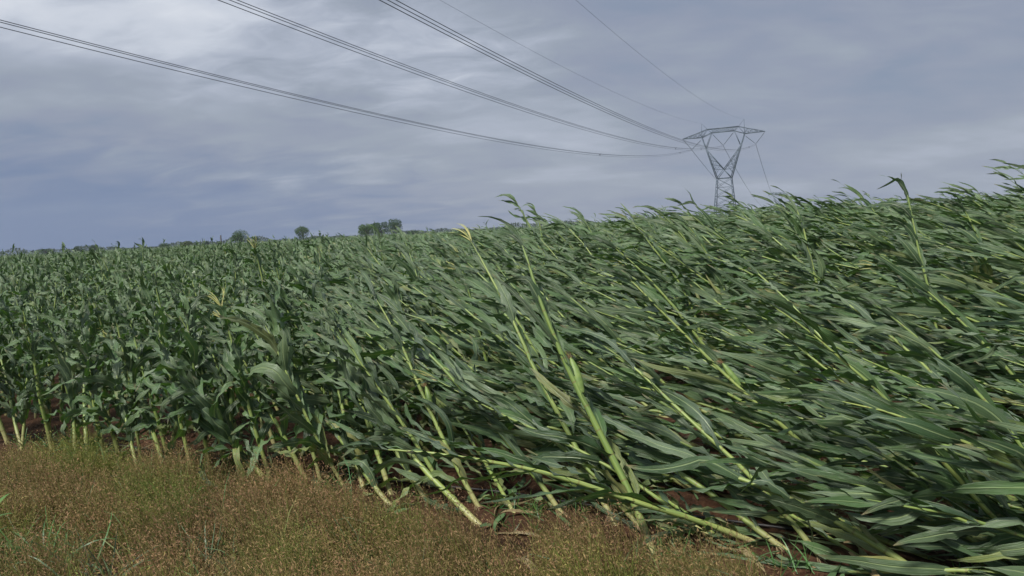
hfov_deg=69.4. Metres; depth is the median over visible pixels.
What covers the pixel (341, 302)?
maize plant
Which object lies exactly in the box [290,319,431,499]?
maize plant
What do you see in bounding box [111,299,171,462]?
maize plant
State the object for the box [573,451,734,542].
maize plant
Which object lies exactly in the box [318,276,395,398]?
maize plant
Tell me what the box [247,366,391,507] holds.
maize plant
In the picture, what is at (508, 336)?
maize plant
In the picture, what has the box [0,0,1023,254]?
sky
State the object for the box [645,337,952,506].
maize plant
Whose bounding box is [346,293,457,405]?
maize plant
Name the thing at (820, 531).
maize plant
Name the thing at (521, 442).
maize plant
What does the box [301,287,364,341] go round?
maize plant
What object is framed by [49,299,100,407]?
maize plant
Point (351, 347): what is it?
maize plant
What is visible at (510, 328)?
maize plant
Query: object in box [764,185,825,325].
maize plant
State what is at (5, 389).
maize plant
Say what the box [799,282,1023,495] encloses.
maize plant
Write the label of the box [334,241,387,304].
maize plant
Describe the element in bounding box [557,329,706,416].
maize plant
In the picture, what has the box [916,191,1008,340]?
maize plant
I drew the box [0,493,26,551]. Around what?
leafy weed
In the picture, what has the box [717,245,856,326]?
maize plant
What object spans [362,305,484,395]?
maize plant
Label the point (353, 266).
maize plant
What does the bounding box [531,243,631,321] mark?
maize plant
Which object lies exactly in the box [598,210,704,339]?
maize plant
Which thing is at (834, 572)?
leaf litter
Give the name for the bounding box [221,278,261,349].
maize plant
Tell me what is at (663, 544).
grass tuft
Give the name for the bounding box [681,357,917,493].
maize plant
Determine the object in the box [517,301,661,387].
maize plant
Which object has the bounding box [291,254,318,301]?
maize plant
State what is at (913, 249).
maize plant
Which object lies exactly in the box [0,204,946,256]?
treeline
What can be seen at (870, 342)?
maize plant
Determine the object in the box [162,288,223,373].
maize plant
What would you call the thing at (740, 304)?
maize plant
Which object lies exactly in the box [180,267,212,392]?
maize plant
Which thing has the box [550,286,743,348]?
maize plant
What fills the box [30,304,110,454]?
maize plant
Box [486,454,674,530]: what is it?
maize plant
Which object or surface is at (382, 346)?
maize plant
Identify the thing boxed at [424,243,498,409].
maize plant
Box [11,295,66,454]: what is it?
maize plant
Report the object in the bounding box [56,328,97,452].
maize plant
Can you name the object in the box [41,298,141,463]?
maize plant
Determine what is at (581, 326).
maize plant
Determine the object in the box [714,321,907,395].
maize plant
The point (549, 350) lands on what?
maize plant
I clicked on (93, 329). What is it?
maize plant
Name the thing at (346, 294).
maize plant
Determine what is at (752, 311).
maize plant
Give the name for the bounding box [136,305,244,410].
maize plant
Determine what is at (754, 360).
maize plant
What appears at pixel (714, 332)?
maize plant
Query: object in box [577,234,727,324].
maize plant
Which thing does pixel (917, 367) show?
maize plant
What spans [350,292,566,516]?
maize plant
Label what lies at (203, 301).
maize plant
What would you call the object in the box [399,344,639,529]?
maize plant
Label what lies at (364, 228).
tree
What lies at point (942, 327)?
maize plant
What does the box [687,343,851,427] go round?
maize plant
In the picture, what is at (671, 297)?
maize plant
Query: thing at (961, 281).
maize plant
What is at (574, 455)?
maize plant
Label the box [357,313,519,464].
maize plant
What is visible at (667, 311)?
maize plant
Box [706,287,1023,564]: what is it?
maize plant
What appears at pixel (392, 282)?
maize plant
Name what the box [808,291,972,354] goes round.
maize plant
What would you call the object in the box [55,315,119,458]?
maize plant
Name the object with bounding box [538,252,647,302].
maize plant
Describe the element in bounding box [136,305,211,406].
maize plant
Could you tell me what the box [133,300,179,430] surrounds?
maize plant
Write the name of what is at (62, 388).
maize plant
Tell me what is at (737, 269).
maize plant
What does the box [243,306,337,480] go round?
maize plant
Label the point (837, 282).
maize plant
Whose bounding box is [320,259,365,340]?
maize plant
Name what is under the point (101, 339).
maize plant
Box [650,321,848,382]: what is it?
maize plant
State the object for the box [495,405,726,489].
maize plant
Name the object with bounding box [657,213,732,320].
maize plant
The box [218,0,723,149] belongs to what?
conductor bundle
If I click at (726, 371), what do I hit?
maize plant
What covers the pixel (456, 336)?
maize plant
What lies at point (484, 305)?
maize plant
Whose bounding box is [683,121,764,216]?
lattice pylon
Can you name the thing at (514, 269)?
maize plant
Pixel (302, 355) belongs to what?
maize plant
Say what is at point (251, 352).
maize plant
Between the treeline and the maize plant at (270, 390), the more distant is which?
the treeline
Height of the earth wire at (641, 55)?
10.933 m
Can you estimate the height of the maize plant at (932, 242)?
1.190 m
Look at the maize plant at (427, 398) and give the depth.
4.88 m
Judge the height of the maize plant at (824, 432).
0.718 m
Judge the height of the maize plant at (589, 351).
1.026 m
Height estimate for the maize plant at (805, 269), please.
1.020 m
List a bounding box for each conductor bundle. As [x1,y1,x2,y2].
[0,20,688,156]
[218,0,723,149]
[379,0,750,150]
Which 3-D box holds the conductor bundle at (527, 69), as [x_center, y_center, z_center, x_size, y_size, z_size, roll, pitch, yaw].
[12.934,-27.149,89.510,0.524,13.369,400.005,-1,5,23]
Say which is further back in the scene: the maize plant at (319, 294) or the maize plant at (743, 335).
the maize plant at (319, 294)
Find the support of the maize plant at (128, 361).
on the ground at (532, 485)
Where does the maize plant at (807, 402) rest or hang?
on the ground at (532, 485)
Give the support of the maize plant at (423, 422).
on the ground at (532, 485)
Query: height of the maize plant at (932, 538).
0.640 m
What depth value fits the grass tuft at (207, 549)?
3.99 m
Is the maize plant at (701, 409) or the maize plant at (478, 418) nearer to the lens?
the maize plant at (478, 418)
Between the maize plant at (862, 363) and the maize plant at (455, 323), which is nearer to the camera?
the maize plant at (862, 363)
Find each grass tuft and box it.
[0,504,118,575]
[8,425,71,450]
[16,528,160,575]
[156,514,234,569]
[186,555,255,575]
[297,464,353,499]
[631,513,690,562]
[735,528,814,575]
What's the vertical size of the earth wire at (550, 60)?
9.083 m
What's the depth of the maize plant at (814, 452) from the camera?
4.32 m
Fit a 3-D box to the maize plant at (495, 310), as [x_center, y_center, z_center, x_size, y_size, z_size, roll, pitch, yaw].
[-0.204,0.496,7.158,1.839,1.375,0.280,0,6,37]
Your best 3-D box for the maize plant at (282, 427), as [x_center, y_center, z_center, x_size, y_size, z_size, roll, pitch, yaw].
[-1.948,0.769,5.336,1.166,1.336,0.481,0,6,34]
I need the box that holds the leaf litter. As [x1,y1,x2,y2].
[7,377,1020,575]
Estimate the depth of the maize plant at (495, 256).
9.85 m
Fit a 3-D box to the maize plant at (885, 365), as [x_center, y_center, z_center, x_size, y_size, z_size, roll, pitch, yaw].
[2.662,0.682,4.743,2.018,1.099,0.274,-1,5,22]
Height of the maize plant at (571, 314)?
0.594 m
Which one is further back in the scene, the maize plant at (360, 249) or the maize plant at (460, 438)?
the maize plant at (360, 249)
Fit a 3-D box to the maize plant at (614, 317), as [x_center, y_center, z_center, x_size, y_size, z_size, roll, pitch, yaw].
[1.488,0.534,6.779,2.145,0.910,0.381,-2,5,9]
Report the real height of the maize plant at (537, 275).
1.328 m
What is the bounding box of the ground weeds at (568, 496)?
[5,386,1022,575]
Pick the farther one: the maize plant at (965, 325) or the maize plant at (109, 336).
the maize plant at (109, 336)
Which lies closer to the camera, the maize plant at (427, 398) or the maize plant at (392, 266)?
the maize plant at (427, 398)
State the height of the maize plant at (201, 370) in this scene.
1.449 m
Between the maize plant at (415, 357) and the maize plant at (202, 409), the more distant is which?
the maize plant at (415, 357)
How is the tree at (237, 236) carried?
on the ground at (532, 485)
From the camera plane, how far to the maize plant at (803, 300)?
6.84 m
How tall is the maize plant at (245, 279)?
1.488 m
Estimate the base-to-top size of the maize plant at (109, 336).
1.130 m
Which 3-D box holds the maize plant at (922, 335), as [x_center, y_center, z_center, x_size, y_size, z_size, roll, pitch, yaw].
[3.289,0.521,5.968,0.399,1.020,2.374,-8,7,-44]
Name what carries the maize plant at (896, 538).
on the ground at (532, 485)
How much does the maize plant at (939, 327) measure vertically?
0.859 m
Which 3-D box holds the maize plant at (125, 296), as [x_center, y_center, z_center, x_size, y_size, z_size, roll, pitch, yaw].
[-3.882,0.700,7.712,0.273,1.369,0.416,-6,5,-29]
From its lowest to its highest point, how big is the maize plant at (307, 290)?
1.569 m
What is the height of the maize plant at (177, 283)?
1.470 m
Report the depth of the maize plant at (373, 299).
7.06 m
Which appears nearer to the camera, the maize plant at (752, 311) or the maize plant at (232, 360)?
the maize plant at (232, 360)
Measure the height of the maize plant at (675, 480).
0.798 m
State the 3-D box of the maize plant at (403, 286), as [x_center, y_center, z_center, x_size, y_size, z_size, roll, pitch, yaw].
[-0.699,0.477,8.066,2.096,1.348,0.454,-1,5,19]
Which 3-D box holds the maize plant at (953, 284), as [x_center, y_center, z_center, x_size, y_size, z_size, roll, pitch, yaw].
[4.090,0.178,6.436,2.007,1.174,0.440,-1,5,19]
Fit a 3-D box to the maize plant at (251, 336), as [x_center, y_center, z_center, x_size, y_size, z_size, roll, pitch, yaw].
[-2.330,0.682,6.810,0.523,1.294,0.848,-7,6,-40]
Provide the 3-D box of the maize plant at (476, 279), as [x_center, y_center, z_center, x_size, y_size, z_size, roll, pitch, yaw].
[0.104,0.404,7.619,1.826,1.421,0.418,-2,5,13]
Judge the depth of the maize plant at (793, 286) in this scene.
7.95 m
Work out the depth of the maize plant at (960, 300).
7.49 m
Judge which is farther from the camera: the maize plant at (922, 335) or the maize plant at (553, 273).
the maize plant at (553, 273)
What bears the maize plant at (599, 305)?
on the ground at (532, 485)
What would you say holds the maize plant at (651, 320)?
on the ground at (532, 485)
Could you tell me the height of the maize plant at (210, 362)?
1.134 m
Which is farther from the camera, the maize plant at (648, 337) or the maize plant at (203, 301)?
the maize plant at (203, 301)
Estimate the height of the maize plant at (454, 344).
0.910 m
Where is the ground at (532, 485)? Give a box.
[0,203,1023,575]
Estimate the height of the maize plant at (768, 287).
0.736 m
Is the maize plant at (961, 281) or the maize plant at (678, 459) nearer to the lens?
the maize plant at (678, 459)
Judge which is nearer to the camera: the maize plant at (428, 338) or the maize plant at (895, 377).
the maize plant at (895, 377)
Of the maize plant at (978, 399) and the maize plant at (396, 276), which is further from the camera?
the maize plant at (396, 276)
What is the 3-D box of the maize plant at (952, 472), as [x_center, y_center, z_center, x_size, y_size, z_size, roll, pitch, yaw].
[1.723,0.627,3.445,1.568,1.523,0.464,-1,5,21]
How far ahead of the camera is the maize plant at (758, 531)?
4.19 m
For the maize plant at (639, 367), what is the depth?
7.27 m
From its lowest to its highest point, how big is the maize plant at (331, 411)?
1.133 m
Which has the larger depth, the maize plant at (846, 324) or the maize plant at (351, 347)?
the maize plant at (846, 324)
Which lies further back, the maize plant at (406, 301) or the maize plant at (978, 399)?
the maize plant at (406, 301)
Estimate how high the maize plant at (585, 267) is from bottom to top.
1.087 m
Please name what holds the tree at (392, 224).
on the ground at (532, 485)
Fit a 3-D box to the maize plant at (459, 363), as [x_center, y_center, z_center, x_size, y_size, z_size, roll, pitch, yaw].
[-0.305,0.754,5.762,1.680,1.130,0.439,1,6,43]
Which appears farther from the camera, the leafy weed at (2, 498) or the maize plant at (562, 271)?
the maize plant at (562, 271)
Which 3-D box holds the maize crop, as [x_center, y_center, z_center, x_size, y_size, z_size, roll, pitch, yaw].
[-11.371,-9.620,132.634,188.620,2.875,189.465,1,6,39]
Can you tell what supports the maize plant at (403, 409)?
on the ground at (532, 485)
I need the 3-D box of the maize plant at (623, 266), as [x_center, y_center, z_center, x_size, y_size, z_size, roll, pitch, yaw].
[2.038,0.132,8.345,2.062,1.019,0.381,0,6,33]
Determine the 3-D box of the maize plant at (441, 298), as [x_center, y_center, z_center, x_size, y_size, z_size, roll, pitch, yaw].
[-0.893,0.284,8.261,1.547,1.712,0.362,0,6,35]
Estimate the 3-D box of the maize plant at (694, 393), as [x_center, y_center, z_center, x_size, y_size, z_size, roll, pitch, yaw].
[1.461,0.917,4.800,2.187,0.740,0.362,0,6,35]
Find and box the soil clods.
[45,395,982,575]
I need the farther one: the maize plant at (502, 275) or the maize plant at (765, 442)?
the maize plant at (502, 275)
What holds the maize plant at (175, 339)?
on the ground at (532, 485)
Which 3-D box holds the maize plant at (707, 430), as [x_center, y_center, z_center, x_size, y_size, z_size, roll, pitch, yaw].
[0.944,0.793,4.234,1.825,1.154,0.277,1,6,42]
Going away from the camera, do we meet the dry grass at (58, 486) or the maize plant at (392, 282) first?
the dry grass at (58, 486)
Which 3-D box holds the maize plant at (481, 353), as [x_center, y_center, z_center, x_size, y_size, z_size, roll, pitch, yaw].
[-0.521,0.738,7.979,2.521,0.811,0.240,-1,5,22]
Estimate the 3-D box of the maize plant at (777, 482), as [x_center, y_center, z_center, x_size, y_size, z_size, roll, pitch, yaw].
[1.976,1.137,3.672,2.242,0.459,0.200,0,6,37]
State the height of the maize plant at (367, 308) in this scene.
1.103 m
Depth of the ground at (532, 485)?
4.78 m
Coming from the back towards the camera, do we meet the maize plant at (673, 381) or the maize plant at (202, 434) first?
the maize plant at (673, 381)
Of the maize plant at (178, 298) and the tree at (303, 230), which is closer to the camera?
the maize plant at (178, 298)
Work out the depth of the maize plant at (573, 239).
9.51 m
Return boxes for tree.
[38,249,51,254]
[73,246,84,251]
[159,243,170,247]
[180,241,193,248]
[228,230,249,243]
[294,226,309,238]
[358,224,378,235]
[372,221,389,234]
[388,218,402,233]
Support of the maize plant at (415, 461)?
on the ground at (532, 485)
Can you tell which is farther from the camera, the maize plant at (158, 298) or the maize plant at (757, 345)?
the maize plant at (158, 298)
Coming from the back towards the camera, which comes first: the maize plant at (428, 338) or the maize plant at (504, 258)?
the maize plant at (504, 258)
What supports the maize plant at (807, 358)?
on the ground at (532, 485)
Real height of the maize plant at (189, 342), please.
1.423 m
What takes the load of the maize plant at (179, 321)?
on the ground at (532, 485)
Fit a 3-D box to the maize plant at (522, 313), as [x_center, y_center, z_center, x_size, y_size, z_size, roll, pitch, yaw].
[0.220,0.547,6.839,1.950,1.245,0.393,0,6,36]
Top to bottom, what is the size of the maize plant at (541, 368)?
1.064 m
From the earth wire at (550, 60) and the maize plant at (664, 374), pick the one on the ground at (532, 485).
the maize plant at (664, 374)
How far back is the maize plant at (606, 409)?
5.58 m
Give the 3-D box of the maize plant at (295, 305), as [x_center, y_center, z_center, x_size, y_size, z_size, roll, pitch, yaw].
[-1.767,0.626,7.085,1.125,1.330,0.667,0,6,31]
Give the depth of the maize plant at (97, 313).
7.04 m
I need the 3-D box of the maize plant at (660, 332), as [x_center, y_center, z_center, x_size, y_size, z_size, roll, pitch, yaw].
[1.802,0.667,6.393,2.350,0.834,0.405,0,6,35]
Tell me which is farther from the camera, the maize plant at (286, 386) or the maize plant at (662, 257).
the maize plant at (662, 257)
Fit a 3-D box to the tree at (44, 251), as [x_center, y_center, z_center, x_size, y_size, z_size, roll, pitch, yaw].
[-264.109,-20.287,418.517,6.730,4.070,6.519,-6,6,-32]
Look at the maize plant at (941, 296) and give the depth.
6.94 m
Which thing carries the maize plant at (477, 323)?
on the ground at (532, 485)
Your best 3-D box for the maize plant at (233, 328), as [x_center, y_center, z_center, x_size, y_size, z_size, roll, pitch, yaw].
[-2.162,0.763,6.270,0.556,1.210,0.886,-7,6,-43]
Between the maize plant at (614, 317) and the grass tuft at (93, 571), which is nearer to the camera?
the grass tuft at (93, 571)
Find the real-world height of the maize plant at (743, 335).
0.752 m
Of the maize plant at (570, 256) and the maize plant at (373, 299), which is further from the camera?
the maize plant at (570, 256)
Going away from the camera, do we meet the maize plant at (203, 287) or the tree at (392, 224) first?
the maize plant at (203, 287)
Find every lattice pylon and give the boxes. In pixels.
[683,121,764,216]
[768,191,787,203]
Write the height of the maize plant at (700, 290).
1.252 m
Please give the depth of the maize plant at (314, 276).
9.04 m
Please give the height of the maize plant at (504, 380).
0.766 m
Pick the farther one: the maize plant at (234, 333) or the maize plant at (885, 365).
the maize plant at (234, 333)
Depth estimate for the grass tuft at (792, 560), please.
3.62 m
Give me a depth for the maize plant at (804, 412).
5.58 m
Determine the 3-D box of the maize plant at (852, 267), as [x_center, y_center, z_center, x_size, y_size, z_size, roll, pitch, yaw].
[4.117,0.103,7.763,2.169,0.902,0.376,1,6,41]
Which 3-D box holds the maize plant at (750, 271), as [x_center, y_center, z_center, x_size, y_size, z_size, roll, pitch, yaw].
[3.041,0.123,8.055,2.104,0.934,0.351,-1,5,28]
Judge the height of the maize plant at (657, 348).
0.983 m
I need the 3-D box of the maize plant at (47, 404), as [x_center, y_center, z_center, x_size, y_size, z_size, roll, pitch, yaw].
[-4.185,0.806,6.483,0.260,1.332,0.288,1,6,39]
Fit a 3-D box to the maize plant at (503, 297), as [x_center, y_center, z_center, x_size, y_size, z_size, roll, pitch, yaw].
[0.085,0.466,4.721,0.304,1.805,1.576,-7,6,-43]
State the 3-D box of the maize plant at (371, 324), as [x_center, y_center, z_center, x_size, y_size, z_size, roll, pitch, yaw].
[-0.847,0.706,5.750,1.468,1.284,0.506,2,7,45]
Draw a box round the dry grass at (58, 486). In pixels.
[0,419,815,575]
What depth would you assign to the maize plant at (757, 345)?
4.67 m
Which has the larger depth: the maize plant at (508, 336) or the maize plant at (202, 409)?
the maize plant at (508, 336)
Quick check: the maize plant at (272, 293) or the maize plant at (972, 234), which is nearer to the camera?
the maize plant at (972, 234)
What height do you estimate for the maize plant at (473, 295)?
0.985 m
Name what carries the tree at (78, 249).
on the ground at (532, 485)
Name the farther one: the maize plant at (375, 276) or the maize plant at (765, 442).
the maize plant at (375, 276)
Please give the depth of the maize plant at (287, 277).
8.50 m
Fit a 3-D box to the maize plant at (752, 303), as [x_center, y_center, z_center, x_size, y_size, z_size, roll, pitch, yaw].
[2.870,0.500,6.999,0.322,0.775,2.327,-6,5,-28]
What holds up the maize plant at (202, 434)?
on the ground at (532, 485)
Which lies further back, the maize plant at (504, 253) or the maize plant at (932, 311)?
the maize plant at (504, 253)
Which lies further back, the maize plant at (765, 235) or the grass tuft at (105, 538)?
the maize plant at (765, 235)
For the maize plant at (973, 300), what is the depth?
6.67 m
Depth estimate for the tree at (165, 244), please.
358.08 m
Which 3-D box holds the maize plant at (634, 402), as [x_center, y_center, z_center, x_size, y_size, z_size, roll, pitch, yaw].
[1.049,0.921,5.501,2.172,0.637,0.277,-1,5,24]
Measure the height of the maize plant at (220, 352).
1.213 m
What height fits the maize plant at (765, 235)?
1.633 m
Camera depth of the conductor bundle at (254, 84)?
61.54 m
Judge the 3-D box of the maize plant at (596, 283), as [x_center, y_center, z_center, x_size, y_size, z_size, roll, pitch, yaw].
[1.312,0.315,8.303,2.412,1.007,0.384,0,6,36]
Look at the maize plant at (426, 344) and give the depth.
5.81 m
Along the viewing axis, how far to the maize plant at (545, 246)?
9.65 m
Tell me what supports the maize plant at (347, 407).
on the ground at (532, 485)
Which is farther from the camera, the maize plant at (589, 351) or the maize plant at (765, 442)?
the maize plant at (589, 351)
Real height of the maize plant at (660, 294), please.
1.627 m
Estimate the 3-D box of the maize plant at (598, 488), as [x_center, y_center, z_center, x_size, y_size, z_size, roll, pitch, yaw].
[0.172,1.056,3.868,2.329,0.762,0.298,-3,5,4]
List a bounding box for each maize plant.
[0,316,60,449]
[0,341,54,442]
[0,344,15,444]
[10,295,81,407]
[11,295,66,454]
[15,305,57,447]
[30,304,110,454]
[38,282,61,418]
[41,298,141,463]
[44,303,71,419]
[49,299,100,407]
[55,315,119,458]
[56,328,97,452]
[70,326,146,465]
[79,279,111,423]
[80,300,159,408]
[82,285,123,425]
[88,297,146,401]
[93,323,141,415]
[98,309,163,460]
[103,283,148,460]
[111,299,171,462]
[119,290,147,401]
[120,276,205,469]
[123,311,171,406]
[132,303,165,388]
[132,348,274,485]
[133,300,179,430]
[135,331,257,485]
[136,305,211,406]
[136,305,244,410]
[138,275,190,432]
[140,303,225,454]
[144,295,222,437]
[148,292,228,472]
[157,273,223,351]
[162,287,241,472]
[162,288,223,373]
[165,303,242,438]
[177,328,257,479]
[180,259,235,311]
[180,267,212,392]
[185,260,272,395]
[187,263,228,308]
[193,305,312,478]
[195,283,248,412]
[196,292,278,410]
[197,298,269,405]
[201,289,272,480]
[202,303,275,443]
[205,307,289,419]
[217,292,347,487]
[220,293,272,383]
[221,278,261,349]
[222,290,280,439]
[235,267,300,338]
[242,272,328,447]
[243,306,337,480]
[247,256,299,356]
[247,280,305,355]
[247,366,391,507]
[248,236,274,355]
[254,279,325,393]
[261,306,382,490]
[265,277,326,417]
[265,291,379,438]
[272,276,364,337]
[279,263,340,443]
[281,285,348,414]
[290,307,407,422]
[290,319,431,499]
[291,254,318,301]
[291,279,382,404]
[291,299,437,460]
[292,306,351,394]
[292,324,396,494]
[294,330,374,453]
[296,309,416,425]
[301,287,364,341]
[305,288,454,510]
[308,266,327,295]
[308,353,481,525]
[315,286,358,305]
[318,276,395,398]
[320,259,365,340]
[320,287,434,414]
[323,310,428,459]
[328,257,369,300]
[330,270,481,510]
[332,296,482,468]
[332,306,504,469]
[332,420,756,547]
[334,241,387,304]
[335,294,445,434]
[336,259,422,331]
[342,236,460,359]
[344,314,459,385]
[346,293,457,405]
[347,280,409,404]
[350,275,428,334]
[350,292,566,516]
[351,248,406,290]
[352,250,401,292]
[353,274,495,370]
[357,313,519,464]
[359,269,492,369]
[359,291,477,412]
[360,255,457,350]
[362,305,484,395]
[363,307,515,429]
[366,255,418,365]
[369,280,509,396]
[371,272,497,357]
[373,272,430,400]
[375,360,435,417]
[378,287,497,362]
[379,226,467,407]
[379,239,480,368]
[380,310,544,412]
[380,381,617,476]
[381,266,518,365]
[387,281,493,368]
[387,305,514,362]
[392,322,531,449]
[394,327,601,474]
[394,364,710,538]
[398,384,525,512]
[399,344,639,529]
[400,279,588,383]
[407,330,567,466]
[411,275,593,427]
[423,291,563,378]
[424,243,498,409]
[424,269,507,348]
[427,360,615,439]
[428,336,516,369]
[428,363,677,484]
[431,371,668,417]
[432,279,569,363]
[436,395,752,488]
[438,223,617,526]
[441,262,600,387]
[441,374,699,492]
[442,248,547,377]
[453,304,558,376]
[454,237,534,304]
[459,280,623,405]
[463,246,560,366]
[464,293,611,360]
[464,308,593,375]
[469,315,644,481]
[475,231,572,320]
[477,216,659,560]
[477,235,579,361]
[481,294,614,369]
[483,256,658,416]
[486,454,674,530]
[488,373,788,551]
[491,369,721,484]
[493,370,699,446]
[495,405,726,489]
[509,255,597,332]
[510,293,589,325]
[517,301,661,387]
[519,228,611,338]
[523,322,838,504]
[528,294,635,343]
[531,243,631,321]
[532,259,622,323]
[535,268,651,326]
[537,280,727,448]
[537,383,768,455]
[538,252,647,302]
[539,240,613,295]
[542,362,744,444]
[545,213,650,326]
[545,272,708,346]
[545,409,927,575]
[549,310,750,416]
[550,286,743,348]
[554,323,829,563]
[555,278,746,376]
[555,304,634,331]
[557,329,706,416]
[558,302,669,347]
[559,329,843,458]
[560,318,654,377]
[566,339,788,414]
[569,264,751,365]
[572,397,861,544]
[573,254,692,313]
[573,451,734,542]
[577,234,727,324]
[579,231,748,399]
[581,296,690,383]
[582,264,841,503]
[584,285,755,353]
[592,279,716,321]
[593,307,699,388]
[595,330,698,387]
[597,362,884,483]
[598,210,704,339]
[605,301,723,339]
[608,258,739,306]
[608,316,790,381]
[609,313,837,450]
[613,234,751,309]
[634,278,730,311]
[635,425,867,555]
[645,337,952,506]
[649,331,825,418]
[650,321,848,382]
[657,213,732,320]
[659,241,805,305]
[662,270,811,388]
[665,291,734,319]
[672,296,854,385]
[672,310,918,462]
[674,329,838,369]
[678,277,785,316]
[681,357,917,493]
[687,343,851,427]
[699,440,1023,561]
[699,449,982,562]
[700,197,842,307]
[701,305,929,420]
[701,454,945,561]
[703,261,847,326]
[703,410,1013,565]
[706,249,894,402]
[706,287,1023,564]
[709,265,1016,574]
[710,317,947,382]
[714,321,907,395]
[716,329,907,401]
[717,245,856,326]
[718,294,911,376]
[719,362,1023,515]
[720,278,948,329]
[724,269,814,298]
[727,335,1023,515]
[735,393,987,542]
[743,308,808,329]
[744,330,953,410]
[748,282,948,381]
[751,302,882,351]
[760,312,1018,437]
[761,419,1022,516]
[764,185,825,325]
[764,341,1009,397]
[767,261,877,318]
[767,263,961,337]
[783,271,921,317]
[784,284,1013,443]
[786,313,984,339]
[790,287,1023,417]
[794,278,1003,354]
[796,303,873,347]
[797,257,1016,336]
[797,306,873,339]
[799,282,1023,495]
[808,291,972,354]
[823,345,1019,434]
[826,238,1023,401]
[832,330,1018,371]
[835,365,1023,480]
[838,274,1022,356]
[841,251,995,342]
[841,286,1023,336]
[844,260,1023,334]
[859,174,939,335]
[862,245,1023,339]
[865,265,969,304]
[873,227,1023,301]
[879,286,1023,358]
[887,257,1022,308]
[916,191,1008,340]
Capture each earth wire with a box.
[442,1,700,123]
[576,0,740,118]
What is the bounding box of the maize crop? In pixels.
[0,159,1023,575]
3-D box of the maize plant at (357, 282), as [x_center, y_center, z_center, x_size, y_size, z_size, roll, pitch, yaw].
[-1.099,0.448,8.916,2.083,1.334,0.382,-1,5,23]
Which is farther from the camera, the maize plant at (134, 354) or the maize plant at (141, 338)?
the maize plant at (141, 338)
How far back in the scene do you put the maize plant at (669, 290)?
8.92 m
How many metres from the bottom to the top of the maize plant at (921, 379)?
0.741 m
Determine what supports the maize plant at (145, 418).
on the ground at (532, 485)
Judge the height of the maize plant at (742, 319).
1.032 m
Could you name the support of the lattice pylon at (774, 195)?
on the ground at (532, 485)
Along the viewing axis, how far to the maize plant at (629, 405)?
6.36 m
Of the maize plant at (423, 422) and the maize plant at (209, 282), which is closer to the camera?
the maize plant at (423, 422)
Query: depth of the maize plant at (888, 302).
6.91 m
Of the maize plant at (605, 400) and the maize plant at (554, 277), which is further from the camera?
the maize plant at (554, 277)
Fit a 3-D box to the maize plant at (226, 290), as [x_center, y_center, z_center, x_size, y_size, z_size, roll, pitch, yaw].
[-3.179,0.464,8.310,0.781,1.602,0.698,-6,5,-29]
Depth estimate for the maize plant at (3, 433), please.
6.76 m
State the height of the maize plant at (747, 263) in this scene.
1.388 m
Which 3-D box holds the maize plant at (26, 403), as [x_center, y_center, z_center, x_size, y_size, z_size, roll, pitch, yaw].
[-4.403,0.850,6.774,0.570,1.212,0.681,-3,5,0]
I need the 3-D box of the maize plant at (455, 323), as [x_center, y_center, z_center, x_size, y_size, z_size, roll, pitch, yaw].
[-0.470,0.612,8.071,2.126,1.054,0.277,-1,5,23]
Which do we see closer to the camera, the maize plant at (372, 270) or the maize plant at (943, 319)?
the maize plant at (943, 319)
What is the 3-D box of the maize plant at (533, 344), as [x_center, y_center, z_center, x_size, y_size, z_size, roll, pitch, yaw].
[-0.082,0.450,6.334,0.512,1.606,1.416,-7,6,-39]
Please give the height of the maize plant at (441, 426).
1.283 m
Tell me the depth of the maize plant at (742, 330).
7.23 m
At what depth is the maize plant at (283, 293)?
7.12 m
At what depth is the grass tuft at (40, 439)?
6.55 m
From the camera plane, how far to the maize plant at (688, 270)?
8.34 m
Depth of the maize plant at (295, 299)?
7.87 m
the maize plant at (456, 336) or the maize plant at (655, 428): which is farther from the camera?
the maize plant at (456, 336)
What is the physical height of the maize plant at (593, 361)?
1.064 m
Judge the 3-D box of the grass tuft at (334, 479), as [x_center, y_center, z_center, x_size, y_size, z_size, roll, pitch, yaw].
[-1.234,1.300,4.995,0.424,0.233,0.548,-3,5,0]
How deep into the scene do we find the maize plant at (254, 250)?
8.19 m
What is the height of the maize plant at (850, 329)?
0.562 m
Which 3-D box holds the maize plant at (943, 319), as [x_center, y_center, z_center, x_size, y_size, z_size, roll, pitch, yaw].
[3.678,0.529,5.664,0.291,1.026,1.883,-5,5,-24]
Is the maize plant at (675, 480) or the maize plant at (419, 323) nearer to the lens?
the maize plant at (675, 480)
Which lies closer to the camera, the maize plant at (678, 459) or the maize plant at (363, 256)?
the maize plant at (678, 459)
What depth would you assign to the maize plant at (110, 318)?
7.18 m
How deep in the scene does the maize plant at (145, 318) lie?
8.04 m
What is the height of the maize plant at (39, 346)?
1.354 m
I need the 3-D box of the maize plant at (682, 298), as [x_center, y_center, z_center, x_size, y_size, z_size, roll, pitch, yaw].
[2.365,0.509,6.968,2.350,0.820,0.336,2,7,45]
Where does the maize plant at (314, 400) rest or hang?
on the ground at (532, 485)
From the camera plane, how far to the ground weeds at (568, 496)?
4.59 m
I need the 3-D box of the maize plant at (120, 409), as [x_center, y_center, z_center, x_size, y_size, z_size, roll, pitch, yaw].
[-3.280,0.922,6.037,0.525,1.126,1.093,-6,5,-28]
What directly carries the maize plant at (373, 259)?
on the ground at (532, 485)
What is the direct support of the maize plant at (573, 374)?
on the ground at (532, 485)
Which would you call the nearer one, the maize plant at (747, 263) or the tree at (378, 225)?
the maize plant at (747, 263)

